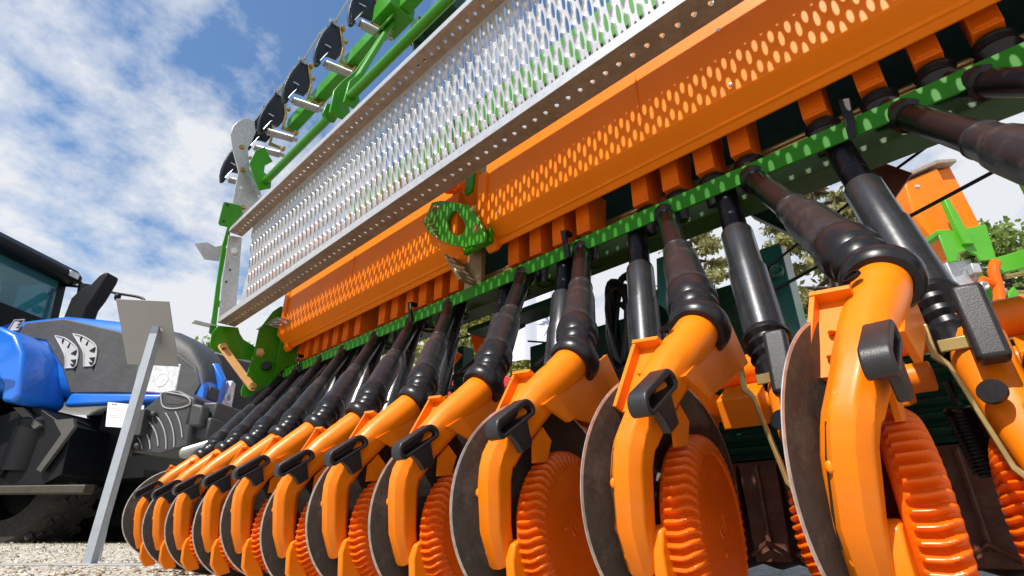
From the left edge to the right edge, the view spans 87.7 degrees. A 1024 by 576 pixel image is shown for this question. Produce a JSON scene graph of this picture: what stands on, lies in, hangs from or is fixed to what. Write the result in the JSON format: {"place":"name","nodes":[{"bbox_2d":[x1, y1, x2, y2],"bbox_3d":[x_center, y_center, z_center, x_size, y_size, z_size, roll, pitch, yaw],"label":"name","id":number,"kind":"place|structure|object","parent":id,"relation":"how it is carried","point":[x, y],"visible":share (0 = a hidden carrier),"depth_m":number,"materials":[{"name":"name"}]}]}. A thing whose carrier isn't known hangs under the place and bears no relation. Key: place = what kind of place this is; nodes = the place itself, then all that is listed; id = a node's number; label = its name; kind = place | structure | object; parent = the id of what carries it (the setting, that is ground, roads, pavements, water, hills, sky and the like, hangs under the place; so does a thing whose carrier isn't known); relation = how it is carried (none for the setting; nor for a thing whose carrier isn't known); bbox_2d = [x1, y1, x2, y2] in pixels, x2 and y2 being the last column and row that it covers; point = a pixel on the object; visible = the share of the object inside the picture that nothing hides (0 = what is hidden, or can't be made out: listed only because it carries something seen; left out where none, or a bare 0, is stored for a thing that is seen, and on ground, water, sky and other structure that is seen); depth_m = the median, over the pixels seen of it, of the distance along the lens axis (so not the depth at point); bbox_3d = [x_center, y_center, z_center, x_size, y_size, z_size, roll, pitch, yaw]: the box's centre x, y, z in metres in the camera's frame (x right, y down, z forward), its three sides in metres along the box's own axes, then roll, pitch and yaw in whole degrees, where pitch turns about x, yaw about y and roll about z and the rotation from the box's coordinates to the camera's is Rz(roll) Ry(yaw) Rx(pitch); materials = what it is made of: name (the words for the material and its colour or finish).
{"place":"outdoors","nodes":[
{"label":"outdoors","id":0,"kind":"place"},
{"bbox_2d":[0,540,210,575],"bbox_3d":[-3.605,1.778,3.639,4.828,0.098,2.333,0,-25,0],"label":"gravel","id":1,"kind":"structure","parent":0,"point":[66,548],"depth_m":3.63,"materials":[{"name":"grey gravel"}]},
{"bbox_2d":[0,542,997,575],"bbox_3d":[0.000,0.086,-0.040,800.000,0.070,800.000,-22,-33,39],"label":"ground","id":2,"kind":"structure","parent":0,"point":[767,570],"depth_m":2.78,"materials":[{"name":"beige gravel"}]},
{"bbox_2d":[0,299,178,565],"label":"display sign","id":3,"kind":"object","parent":2,"relation":"on","point":[148,336],"visible":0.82,"depth_m":2.97,"materials":[{"name":"grey metal"}]},
{"bbox_2d":[0,232,240,543],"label":"tractor","id":4,"kind":"object","parent":2,"relation":"on","point":[57,374],"visible":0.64,"depth_m":4.75,"materials":[{"name":"blue paint"}]},
{"bbox_2d":[105,402,143,427],"bbox_3d":[-3.324,1.092,4.575,0.400,0.240,0.010,-3,-25,7],"label":"price sheet","id":5,"kind":"object","parent":4,"relation":"hanging from","point":[116,414],"visible":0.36,"depth_m":4.59,"materials":[{"name":"white paper"}]},
{"bbox_2d":[86,351,267,421],"bbox_3d":[-4.036,1.207,6.498,2.006,1.340,2.095,10,-27,-21],"label":"dark vehicle","id":6,"kind":"object","parent":2,"relation":"on","point":[240,402],"visible":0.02,"depth_m":5.90,"materials":[{"name":"metal"}]},
{"bbox_2d":[195,335,253,350],"bbox_3d":[-5.935,2.650,10.091,2.698,3.953,3.252,3,-25,-7],"label":"broadleaf tree","id":7,"kind":"object","parent":2,"relation":"on","point":[207,343],"depth_m":10.55,"materials":[{"name":"green plant"}]},
{"bbox_2d":[382,313,529,376],"bbox_3d":[-1.083,2.644,12.400,4.835,5.908,4.864,10,-27,-21],"label":"olive tree","id":8,"kind":"object","parent":2,"relation":"on","point":[466,342],"visible":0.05,"depth_m":12.63,"materials":[{"name":"green plant"}]},
{"bbox_2d":[448,372,510,396],"bbox_3d":[-0.514,2.259,7.137,1.368,2.170,0.950,0,-25,0],"label":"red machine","id":9,"kind":"object","parent":2,"relation":"on","point":[506,380],"depth_m":7.14,"materials":[{"name":"paint"}]},
{"bbox_2d":[509,360,529,375],"bbox_3d":[0.958,3.613,13.271,3.506,4.882,3.978,-22,-33,39],"label":"olive tree","id":10,"kind":"object","parent":2,"relation":"on","point":[520,367],"visible":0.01,"depth_m":13.11,"materials":[{"name":"green plant"}]},
{"bbox_2d":[512,290,554,360],"bbox_3d":[0.428,1.302,8.199,1.150,4.800,0.152,0,-25,0],"label":"banner","id":11,"kind":"object","parent":2,"relation":"on","point":[535,331],"visible":0.14,"depth_m":8.47,"materials":[{"name":"white fabric"}]},
{"bbox_2d":[122,0,1023,575],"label":"seed drill","id":12,"kind":"object","parent":2,"relation":"on","point":[746,420],"visible":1,"depth_m":1.23,"materials":[{"name":"metal"}]},
{"bbox_2d":[656,230,728,335],"bbox_3d":[5.455,1.710,13.252,5.050,8.321,5.137,-22,-33,39],"label":"cedar tree","id":13,"kind":"object","parent":2,"relation":"on","point":[707,243],"visible":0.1,"depth_m":14.26,"materials":[{"name":"green plant"}]},
{"bbox_2d":[758,181,928,354],"bbox_3d":[8.917,0.436,13.149,7.467,10.545,7.608,17,-30,-32],"label":"cedar tree","id":14,"kind":"object","parent":2,"relation":"on","point":[836,201],"visible":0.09,"depth_m":14.05,"materials":[{"name":"green plant"}]},
{"bbox_2d":[896,159,1023,301],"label":"planter","id":15,"kind":"object","parent":2,"relation":"on","point":[951,229],"visible":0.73,"depth_m":5.13,"materials":[{"name":"orange paint"}]},
{"bbox_2d":[926,290,1023,354],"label":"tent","id":16,"kind":"object","parent":2,"relation":"on","point":[1020,292],"depth_m":7.34,"materials":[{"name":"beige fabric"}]},
{"bbox_2d":[957,216,1023,289],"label":"broadleaf tree","id":17,"kind":"object","parent":2,"relation":"on","point":[1003,239],"visible":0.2,"depth_m":13.74,"materials":[{"name":"green plant"}]},
{"bbox_2d":[0,0,1023,419],"label":"sky","id":18,"kind":"structure","parent":0,"point":[118,118],"materials":[{"name":"blue"}]}
]}

